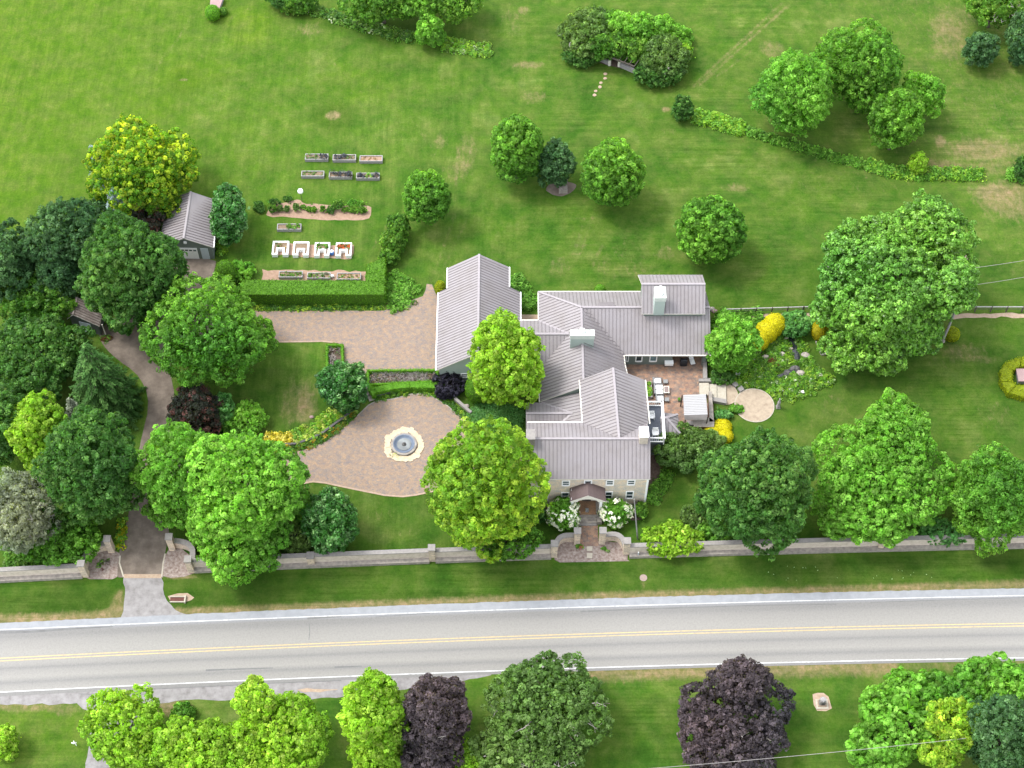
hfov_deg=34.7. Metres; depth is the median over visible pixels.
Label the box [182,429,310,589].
maple tree
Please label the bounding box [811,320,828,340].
yellow bush
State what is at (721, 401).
wall
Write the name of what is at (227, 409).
blue green shrub
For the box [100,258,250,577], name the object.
driveway
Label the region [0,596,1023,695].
road
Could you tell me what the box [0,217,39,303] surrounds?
dark tree
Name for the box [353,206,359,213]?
vegetable plant
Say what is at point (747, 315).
pond planting
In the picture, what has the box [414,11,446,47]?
young maple
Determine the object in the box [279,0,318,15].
border bush
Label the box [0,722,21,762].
corner bush
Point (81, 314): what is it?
shed
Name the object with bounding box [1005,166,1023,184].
hedgerow
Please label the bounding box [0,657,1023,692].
road edge line
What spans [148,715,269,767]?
tree
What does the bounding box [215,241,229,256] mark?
corner plants
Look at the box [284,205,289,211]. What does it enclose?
vegetable plant
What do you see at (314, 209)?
vegetable plant
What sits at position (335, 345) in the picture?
box hedge
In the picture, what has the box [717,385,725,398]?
stone step
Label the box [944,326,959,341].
round bush
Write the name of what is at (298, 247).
keyhole planter
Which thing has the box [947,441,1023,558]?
round oak
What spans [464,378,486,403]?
dome bush
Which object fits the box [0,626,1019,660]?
road centre line
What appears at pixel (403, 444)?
fountain
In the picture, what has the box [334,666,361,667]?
tar streak
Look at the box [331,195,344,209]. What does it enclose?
vegetable plant
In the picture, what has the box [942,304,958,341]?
utility pole
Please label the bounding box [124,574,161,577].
drive joint
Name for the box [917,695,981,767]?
yellow maple
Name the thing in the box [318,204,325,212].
vegetable plant
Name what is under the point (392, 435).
stone ring
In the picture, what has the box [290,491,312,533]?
loose shrub
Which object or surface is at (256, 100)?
ground
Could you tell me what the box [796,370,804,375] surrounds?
boulder
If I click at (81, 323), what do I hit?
door
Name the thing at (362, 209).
vegetable plant
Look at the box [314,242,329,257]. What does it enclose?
keyhole planter
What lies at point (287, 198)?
vegetable plant
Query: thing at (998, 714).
dark linden
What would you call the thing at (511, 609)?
road edge line
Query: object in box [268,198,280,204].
vegetable plant
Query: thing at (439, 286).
round bush
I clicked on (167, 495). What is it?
linden tree
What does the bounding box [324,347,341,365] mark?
bare shrubs
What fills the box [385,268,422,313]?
border plants
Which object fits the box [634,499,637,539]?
flagpole
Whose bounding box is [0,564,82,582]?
roadside wall
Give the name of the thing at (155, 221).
dark shrub tree
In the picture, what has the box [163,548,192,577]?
entrance bed
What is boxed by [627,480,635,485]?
window
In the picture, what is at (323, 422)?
hosta border
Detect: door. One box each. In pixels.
[79,322,90,331]
[167,248,198,258]
[200,248,209,258]
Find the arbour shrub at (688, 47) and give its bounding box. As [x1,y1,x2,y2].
[681,43,695,58]
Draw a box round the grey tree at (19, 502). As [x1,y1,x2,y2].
[0,466,65,554]
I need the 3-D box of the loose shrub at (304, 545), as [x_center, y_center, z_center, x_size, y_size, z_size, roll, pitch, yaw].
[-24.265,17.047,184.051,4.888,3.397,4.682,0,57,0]
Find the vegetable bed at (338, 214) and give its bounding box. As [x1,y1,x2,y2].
[266,200,370,219]
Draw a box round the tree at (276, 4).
[265,0,292,8]
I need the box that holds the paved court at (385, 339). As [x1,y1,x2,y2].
[255,284,439,372]
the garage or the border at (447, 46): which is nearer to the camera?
the garage
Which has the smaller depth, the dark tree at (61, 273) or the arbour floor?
the dark tree at (61, 273)
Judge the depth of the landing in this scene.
195.87 m
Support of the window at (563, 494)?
in the house
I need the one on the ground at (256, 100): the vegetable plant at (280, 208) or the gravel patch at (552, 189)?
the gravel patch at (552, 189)
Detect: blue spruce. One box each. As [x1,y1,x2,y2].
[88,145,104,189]
[105,187,126,210]
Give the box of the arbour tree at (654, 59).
[636,31,692,80]
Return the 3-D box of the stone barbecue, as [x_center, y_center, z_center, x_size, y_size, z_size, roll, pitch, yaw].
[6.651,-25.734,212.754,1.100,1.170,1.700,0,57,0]
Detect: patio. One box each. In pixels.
[626,356,713,428]
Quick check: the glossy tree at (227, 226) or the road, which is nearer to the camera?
the road
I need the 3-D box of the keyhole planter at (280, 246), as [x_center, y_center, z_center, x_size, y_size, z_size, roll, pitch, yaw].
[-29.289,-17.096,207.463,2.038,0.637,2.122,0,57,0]
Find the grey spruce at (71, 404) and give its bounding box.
[65,397,81,419]
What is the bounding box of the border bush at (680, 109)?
[670,94,695,121]
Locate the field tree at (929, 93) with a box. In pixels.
[900,70,946,118]
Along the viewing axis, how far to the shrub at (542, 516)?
185.35 m
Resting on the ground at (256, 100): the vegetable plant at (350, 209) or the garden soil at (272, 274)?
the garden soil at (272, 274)
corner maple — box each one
[843,666,975,767]
[953,650,1023,700]
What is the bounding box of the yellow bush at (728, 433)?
[718,428,733,443]
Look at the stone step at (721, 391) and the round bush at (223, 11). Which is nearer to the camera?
the stone step at (721, 391)
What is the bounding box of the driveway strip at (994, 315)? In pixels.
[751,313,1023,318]
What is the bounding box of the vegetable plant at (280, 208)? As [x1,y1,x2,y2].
[277,205,283,210]
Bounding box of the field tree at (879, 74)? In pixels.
[814,17,904,114]
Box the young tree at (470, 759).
[451,736,486,767]
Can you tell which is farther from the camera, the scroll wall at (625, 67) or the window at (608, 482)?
the scroll wall at (625, 67)
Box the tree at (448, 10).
[429,0,483,24]
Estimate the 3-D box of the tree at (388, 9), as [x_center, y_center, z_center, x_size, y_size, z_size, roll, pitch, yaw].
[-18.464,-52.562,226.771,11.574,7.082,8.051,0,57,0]
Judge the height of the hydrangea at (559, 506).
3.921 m
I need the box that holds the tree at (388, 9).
[336,0,417,24]
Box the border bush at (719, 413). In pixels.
[714,406,733,419]
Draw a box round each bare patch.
[168,593,193,601]
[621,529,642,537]
[813,693,831,710]
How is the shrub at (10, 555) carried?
on the ground at (256, 100)
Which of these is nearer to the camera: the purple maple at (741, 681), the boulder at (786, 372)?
the purple maple at (741, 681)
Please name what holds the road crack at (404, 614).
on the road
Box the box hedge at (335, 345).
[324,342,345,365]
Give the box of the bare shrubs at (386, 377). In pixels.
[369,369,435,383]
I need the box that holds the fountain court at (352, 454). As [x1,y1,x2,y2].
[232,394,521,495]
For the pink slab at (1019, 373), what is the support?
on the ground at (256, 100)
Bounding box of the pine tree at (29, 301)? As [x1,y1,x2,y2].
[0,269,77,325]
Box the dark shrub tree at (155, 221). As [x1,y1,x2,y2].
[124,198,165,232]
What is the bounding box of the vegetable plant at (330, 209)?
[324,205,334,213]
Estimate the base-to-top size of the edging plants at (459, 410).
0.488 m
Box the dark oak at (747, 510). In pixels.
[692,425,818,561]
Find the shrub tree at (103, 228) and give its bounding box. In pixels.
[95,199,123,232]
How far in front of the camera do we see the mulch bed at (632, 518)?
186.77 m
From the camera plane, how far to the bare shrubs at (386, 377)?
196.98 m
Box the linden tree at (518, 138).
[490,113,543,184]
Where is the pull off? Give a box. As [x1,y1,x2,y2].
[0,674,490,767]
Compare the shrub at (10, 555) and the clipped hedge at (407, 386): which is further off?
the clipped hedge at (407, 386)
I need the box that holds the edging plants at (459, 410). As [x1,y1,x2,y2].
[375,390,473,424]
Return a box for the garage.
[161,191,215,258]
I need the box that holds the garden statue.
[776,398,780,408]
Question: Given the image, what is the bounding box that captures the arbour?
[609,56,639,66]
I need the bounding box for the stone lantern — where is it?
[815,697,828,708]
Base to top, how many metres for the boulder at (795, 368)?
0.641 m
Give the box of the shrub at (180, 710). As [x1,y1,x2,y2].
[169,701,196,728]
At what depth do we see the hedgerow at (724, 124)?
218.87 m
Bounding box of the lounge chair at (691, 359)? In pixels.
[689,356,694,364]
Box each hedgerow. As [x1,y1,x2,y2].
[690,107,746,136]
[744,125,893,176]
[865,156,986,182]
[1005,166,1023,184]
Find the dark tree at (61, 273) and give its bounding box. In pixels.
[32,250,83,301]
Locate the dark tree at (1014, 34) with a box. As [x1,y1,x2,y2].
[1003,10,1023,66]
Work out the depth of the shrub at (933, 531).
183.48 m
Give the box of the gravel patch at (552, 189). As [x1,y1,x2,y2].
[546,182,575,195]
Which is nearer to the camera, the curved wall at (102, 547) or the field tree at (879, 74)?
the curved wall at (102, 547)
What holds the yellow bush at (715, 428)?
on the ground at (256, 100)
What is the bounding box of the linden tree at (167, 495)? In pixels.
[128,417,224,530]
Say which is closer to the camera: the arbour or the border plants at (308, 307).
the border plants at (308, 307)
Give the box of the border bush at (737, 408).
[728,403,744,413]
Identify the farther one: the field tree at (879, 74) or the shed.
the field tree at (879, 74)
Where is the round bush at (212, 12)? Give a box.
[205,4,220,21]
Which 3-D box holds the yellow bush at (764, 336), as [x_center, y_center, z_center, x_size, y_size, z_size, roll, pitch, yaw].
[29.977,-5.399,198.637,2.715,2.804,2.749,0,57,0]
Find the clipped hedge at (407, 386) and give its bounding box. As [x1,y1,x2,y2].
[367,381,437,399]
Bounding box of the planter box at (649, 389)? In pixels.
[646,381,652,398]
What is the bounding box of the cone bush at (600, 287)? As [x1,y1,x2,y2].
[594,284,605,290]
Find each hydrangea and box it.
[545,495,580,531]
[596,497,634,529]
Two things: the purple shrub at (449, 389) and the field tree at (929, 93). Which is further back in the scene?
the field tree at (929, 93)
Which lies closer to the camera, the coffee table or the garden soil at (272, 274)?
the coffee table
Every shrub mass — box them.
[15,511,102,566]
[68,515,98,533]
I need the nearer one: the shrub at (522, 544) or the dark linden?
the dark linden
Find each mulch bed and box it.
[602,506,640,522]
[647,455,661,492]
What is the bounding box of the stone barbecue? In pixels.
[559,180,567,193]
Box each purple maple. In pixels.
[399,673,472,767]
[677,654,795,767]
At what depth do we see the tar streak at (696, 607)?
180.70 m
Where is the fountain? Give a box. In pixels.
[391,433,416,455]
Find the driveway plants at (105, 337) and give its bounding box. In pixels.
[99,334,112,344]
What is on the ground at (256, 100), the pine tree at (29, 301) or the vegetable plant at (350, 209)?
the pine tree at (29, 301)
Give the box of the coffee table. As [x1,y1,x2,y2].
[663,386,668,394]
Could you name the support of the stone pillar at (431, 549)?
on the ground at (256, 100)
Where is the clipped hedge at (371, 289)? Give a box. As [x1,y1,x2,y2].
[240,257,387,306]
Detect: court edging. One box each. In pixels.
[279,340,332,342]
[304,481,432,496]
[357,393,465,420]
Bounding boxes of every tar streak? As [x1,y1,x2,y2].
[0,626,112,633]
[206,667,272,670]
[307,616,340,618]
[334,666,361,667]
[580,604,830,611]
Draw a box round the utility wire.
[659,738,965,767]
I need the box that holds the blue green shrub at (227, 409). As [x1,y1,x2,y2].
[212,391,235,428]
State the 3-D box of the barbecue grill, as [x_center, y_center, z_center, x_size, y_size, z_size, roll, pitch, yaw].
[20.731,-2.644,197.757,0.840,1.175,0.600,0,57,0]
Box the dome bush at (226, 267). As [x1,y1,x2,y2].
[215,259,236,282]
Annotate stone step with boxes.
[699,383,708,397]
[709,384,716,397]
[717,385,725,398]
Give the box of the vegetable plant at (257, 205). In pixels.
[252,201,264,212]
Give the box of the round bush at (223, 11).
[219,7,227,16]
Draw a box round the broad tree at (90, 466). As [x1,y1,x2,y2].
[30,403,148,529]
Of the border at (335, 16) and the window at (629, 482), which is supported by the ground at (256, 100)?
the border at (335, 16)
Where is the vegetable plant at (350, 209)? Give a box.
[348,206,354,212]
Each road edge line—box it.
[0,595,1023,629]
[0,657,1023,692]
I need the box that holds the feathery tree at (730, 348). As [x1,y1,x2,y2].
[704,308,763,372]
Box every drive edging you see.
[119,556,123,576]
[161,553,165,576]
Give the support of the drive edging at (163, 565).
on the driveway
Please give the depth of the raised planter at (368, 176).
213.79 m
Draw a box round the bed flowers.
[575,544,583,549]
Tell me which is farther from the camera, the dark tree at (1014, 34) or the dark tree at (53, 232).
the dark tree at (1014, 34)
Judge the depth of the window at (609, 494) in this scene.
185.87 m
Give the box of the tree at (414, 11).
[397,0,438,19]
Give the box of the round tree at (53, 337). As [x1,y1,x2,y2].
[0,312,96,404]
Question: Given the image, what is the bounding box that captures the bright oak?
[810,387,956,548]
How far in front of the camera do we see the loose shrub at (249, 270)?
204.51 m
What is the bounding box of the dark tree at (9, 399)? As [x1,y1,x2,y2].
[0,380,25,466]
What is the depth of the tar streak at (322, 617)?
180.04 m
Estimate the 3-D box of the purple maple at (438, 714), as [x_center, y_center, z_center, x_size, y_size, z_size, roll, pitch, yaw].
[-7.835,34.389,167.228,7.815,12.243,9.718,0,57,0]
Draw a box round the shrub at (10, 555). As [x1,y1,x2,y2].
[2,545,63,566]
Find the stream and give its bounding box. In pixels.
[789,336,799,360]
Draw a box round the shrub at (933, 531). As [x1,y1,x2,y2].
[917,516,966,547]
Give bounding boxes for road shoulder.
[0,588,1023,628]
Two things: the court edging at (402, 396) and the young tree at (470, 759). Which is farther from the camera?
the court edging at (402, 396)
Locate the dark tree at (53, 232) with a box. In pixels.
[22,196,96,274]
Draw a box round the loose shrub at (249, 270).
[230,258,256,283]
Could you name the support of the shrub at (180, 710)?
on the ground at (256, 100)
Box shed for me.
[67,297,105,334]
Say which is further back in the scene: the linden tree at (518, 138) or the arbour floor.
the arbour floor
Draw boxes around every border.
[262,430,292,447]
[288,406,357,447]
[307,4,415,44]
[440,36,493,58]
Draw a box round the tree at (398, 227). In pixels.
[377,213,410,267]
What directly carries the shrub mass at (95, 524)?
on the ground at (256, 100)
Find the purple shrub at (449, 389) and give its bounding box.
[431,371,466,399]
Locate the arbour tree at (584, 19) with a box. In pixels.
[555,4,608,59]
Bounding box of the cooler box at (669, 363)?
[664,360,673,366]
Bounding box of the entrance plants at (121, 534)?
[113,517,128,550]
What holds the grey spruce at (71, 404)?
on the ground at (256, 100)
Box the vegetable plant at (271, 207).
[267,202,276,212]
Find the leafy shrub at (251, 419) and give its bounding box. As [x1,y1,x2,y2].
[226,399,269,433]
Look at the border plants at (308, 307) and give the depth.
202.60 m
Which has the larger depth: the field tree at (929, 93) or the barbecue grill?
the field tree at (929, 93)
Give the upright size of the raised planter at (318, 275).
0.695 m
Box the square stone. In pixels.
[737,385,743,391]
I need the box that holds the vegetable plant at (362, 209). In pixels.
[359,204,367,213]
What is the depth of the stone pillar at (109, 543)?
182.87 m
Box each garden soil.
[262,269,365,280]
[271,243,353,258]
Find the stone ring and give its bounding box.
[384,426,423,461]
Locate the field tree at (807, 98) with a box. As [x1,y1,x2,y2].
[748,47,835,140]
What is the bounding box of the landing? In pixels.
[723,384,737,404]
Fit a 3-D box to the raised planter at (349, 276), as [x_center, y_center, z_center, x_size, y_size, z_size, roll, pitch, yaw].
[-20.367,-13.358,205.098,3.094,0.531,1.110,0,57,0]
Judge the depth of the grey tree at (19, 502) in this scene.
177.41 m
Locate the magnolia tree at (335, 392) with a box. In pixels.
[314,360,369,414]
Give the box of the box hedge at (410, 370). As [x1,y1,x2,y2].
[366,367,439,386]
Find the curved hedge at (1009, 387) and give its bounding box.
[998,357,1023,401]
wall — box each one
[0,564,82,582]
[82,541,106,566]
[174,538,195,557]
[192,548,428,572]
[285,408,356,445]
[435,544,550,563]
[454,397,471,413]
[555,533,573,546]
[600,58,610,65]
[605,531,623,549]
[618,61,633,72]
[629,534,1023,558]
[698,378,726,384]
[702,360,706,377]
[712,397,725,404]
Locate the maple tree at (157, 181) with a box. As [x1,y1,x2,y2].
[81,112,200,218]
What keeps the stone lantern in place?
on the bare patch at (817, 695)
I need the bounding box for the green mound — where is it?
[781,310,811,338]
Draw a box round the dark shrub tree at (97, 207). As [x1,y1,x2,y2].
[82,195,111,227]
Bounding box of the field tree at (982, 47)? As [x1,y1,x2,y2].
[961,31,1000,67]
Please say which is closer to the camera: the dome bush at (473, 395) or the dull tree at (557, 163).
the dome bush at (473, 395)
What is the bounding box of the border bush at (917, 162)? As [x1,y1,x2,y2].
[906,150,929,174]
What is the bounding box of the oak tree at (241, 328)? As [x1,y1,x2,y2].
[137,271,278,388]
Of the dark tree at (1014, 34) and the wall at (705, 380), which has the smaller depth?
the wall at (705, 380)
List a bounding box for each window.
[461,373,468,377]
[561,492,568,497]
[562,480,569,485]
[605,480,613,485]
[605,491,612,498]
[625,491,633,498]
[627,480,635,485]
[635,356,642,361]
[649,356,657,361]
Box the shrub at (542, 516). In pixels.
[528,506,546,523]
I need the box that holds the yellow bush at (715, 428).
[703,424,718,430]
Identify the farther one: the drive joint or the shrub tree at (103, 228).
the shrub tree at (103, 228)
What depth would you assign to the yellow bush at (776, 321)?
198.59 m
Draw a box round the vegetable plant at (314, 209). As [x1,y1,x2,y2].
[311,204,318,215]
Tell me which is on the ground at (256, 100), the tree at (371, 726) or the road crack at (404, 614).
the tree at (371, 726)
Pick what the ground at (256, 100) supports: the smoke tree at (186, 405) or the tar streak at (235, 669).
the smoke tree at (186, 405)
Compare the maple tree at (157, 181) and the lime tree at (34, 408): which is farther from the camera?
the maple tree at (157, 181)
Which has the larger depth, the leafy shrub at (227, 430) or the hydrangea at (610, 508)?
the leafy shrub at (227, 430)
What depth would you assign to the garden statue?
194.18 m
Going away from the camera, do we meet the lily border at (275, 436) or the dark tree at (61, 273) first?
the lily border at (275, 436)
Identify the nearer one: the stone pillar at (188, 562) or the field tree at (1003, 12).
the stone pillar at (188, 562)
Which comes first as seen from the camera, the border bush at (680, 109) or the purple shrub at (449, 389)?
the purple shrub at (449, 389)
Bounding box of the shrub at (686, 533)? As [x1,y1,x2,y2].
[640,518,704,558]
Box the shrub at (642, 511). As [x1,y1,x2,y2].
[633,500,648,520]
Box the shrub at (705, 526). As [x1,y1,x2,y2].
[697,520,735,540]
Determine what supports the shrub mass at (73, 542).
on the ground at (256, 100)
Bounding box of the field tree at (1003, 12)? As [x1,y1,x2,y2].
[963,0,1023,28]
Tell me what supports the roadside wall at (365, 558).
on the ground at (256, 100)
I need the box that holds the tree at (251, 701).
[225,674,334,767]
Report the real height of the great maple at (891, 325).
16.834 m
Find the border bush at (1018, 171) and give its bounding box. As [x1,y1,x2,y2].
[1013,155,1023,181]
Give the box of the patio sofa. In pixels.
[653,383,663,395]
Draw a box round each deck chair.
[648,411,654,419]
[652,428,658,436]
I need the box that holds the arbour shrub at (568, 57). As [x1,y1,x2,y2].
[560,41,600,68]
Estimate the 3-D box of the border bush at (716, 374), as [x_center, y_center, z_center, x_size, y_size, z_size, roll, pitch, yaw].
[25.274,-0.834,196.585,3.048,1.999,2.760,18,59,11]
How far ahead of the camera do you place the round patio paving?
195.05 m
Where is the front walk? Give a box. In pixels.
[580,524,597,545]
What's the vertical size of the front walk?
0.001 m
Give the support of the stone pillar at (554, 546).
on the apron at (568, 552)
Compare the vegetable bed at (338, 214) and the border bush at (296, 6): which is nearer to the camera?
the vegetable bed at (338, 214)
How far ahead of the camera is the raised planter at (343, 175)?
213.88 m
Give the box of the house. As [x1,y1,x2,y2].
[435,254,710,525]
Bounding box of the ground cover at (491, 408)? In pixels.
[466,401,525,432]
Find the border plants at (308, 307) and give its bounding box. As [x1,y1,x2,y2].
[255,303,384,312]
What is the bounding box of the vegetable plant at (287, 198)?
[283,193,292,203]
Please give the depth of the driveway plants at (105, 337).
200.16 m
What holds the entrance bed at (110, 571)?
on the ground at (256, 100)
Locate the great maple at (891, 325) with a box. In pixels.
[808,187,981,376]
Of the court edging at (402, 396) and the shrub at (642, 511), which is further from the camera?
the court edging at (402, 396)
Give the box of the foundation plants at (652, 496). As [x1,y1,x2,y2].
[646,467,676,505]
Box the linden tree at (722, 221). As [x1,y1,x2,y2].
[673,194,747,264]
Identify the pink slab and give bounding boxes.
[210,0,223,7]
[1015,369,1023,383]
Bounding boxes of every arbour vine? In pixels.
[588,31,659,66]
[592,8,694,60]
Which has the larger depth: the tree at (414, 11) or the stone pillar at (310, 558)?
the tree at (414, 11)
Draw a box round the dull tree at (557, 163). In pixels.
[536,136,577,187]
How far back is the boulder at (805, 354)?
198.75 m
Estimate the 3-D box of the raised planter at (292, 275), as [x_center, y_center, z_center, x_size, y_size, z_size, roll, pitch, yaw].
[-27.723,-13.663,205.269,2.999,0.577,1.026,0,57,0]
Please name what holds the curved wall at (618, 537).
on the ground at (256, 100)
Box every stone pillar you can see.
[76,560,89,577]
[103,535,114,552]
[165,533,175,550]
[184,555,193,572]
[306,552,314,564]
[428,544,435,561]
[551,540,557,557]
[574,527,580,544]
[599,527,606,544]
[623,537,630,554]
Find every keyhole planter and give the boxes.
[272,241,289,256]
[293,242,309,257]
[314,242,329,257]
[335,243,351,258]
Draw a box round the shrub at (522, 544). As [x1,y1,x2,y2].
[475,522,544,562]
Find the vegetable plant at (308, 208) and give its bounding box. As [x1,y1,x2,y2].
[304,204,314,213]
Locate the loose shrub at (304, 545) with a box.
[276,520,312,553]
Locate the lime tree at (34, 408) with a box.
[3,388,68,474]
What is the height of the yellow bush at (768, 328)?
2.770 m
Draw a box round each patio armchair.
[652,377,661,384]
[655,394,663,401]
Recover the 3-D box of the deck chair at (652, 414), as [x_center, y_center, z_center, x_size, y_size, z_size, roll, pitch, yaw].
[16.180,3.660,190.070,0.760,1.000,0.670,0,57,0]
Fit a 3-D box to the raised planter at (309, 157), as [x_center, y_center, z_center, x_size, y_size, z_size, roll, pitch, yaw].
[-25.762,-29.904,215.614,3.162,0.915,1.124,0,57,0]
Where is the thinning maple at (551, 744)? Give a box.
[467,649,614,767]
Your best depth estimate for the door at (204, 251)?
205.99 m
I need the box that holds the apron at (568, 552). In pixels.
[554,541,628,561]
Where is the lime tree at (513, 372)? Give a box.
[465,307,545,409]
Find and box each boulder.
[783,369,789,374]
[790,365,799,371]
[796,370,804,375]
[801,352,809,357]
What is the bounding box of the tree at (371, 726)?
[336,667,409,767]
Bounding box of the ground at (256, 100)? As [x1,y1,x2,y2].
[0,0,1023,767]
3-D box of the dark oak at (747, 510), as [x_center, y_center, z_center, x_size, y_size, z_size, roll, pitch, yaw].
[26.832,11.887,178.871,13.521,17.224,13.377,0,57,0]
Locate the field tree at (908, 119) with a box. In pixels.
[867,84,925,149]
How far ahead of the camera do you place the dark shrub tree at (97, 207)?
206.38 m
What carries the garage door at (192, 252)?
in the garage
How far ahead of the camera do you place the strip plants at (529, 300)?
203.66 m
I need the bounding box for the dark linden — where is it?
[966,692,1023,767]
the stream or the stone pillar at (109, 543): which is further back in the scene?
the stream
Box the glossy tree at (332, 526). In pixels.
[299,485,359,554]
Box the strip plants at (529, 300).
[510,272,537,311]
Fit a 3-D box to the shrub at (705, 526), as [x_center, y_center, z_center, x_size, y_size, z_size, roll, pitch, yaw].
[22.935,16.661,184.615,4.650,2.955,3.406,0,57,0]
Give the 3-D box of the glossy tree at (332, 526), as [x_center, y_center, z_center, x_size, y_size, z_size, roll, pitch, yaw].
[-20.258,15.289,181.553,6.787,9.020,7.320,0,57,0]
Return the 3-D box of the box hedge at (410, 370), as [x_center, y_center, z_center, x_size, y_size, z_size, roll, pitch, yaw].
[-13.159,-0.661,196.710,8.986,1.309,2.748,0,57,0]
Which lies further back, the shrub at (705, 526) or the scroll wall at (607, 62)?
the scroll wall at (607, 62)
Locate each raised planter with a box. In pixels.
[277,223,301,231]
[279,271,302,279]
[301,171,324,178]
[304,153,328,161]
[307,272,330,280]
[329,169,352,179]
[333,153,355,162]
[337,273,361,280]
[356,171,379,180]
[359,155,382,163]
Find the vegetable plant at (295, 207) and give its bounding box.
[292,202,300,211]
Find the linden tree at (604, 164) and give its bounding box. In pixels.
[579,136,646,206]
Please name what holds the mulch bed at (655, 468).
on the ground at (256, 100)
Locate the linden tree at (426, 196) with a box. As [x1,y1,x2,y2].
[402,168,451,224]
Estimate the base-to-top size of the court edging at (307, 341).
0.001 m
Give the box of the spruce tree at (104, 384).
[68,342,146,435]
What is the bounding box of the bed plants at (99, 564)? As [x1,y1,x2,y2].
[95,558,109,570]
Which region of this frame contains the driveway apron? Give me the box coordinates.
[121,577,183,616]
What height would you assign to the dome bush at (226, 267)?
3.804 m
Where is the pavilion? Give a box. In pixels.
[680,391,713,429]
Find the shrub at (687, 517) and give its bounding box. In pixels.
[679,503,705,529]
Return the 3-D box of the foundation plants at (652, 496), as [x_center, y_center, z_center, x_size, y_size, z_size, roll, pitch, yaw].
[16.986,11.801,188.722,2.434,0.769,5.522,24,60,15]
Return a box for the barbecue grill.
[680,358,687,365]
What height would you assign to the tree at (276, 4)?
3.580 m
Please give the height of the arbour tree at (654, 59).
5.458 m
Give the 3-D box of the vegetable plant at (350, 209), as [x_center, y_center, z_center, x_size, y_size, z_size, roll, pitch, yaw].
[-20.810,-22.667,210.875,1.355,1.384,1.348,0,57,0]
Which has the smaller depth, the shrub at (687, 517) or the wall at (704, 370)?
the shrub at (687, 517)
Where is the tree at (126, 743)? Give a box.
[77,682,166,767]
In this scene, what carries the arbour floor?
on the ground at (256, 100)
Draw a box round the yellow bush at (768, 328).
[756,320,777,342]
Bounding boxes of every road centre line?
[0,623,1023,658]
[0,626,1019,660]
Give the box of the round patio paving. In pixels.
[735,389,773,420]
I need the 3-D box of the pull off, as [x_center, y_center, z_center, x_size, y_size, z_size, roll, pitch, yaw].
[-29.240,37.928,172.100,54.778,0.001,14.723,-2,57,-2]
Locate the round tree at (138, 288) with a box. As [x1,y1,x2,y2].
[72,207,189,335]
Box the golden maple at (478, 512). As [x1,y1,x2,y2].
[419,414,551,563]
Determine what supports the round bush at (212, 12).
on the ground at (256, 100)
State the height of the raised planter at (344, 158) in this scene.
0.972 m
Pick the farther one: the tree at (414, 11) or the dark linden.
the tree at (414, 11)
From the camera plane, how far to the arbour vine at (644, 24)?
223.86 m
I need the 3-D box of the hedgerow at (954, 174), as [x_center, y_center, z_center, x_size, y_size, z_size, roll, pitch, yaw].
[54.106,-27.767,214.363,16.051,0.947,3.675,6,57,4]
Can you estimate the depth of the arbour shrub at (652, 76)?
221.41 m
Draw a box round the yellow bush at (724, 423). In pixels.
[714,418,731,430]
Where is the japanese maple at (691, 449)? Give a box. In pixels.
[652,420,726,473]
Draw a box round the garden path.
[521,315,537,319]
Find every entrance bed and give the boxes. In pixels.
[86,551,119,578]
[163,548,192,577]
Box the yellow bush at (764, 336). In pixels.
[749,329,769,350]
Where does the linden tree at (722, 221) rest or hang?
on the ground at (256, 100)
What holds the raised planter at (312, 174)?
on the ground at (256, 100)
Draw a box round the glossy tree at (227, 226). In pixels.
[208,182,249,246]
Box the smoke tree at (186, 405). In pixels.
[166,382,223,444]
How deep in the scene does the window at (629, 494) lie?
185.96 m
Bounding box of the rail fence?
[728,306,1023,311]
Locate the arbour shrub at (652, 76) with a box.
[632,63,684,88]
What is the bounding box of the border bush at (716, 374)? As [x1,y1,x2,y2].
[710,368,735,385]
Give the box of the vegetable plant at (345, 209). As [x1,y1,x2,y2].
[341,203,348,212]
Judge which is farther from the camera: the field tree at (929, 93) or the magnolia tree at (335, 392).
the field tree at (929, 93)
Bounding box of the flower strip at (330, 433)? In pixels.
[275,411,357,453]
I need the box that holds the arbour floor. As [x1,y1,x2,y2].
[590,58,636,67]
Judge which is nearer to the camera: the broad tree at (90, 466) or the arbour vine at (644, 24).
the broad tree at (90, 466)
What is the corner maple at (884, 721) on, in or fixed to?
on the ground at (256, 100)
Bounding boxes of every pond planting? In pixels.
[719,305,764,329]
[729,358,836,403]
[731,328,823,389]
[766,334,787,356]
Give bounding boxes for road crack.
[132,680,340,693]
[379,613,429,616]
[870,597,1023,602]
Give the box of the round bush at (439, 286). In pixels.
[434,280,445,292]
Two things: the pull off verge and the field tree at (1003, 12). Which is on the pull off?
the pull off verge
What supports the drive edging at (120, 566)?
on the driveway
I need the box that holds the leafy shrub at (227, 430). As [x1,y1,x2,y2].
[208,420,246,441]
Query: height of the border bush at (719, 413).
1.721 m
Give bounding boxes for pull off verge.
[298,688,337,691]
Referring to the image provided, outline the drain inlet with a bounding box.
[170,595,185,603]
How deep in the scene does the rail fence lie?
201.62 m
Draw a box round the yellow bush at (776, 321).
[763,312,785,335]
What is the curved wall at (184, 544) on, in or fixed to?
on the ground at (256, 100)
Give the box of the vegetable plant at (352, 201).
[345,198,366,206]
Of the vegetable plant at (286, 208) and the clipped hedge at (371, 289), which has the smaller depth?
the clipped hedge at (371, 289)
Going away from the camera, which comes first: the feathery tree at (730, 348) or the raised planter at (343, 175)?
the feathery tree at (730, 348)
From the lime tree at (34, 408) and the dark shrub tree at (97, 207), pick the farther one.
the dark shrub tree at (97, 207)
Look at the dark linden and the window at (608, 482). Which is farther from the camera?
the window at (608, 482)
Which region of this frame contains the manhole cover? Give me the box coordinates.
[640,574,646,580]

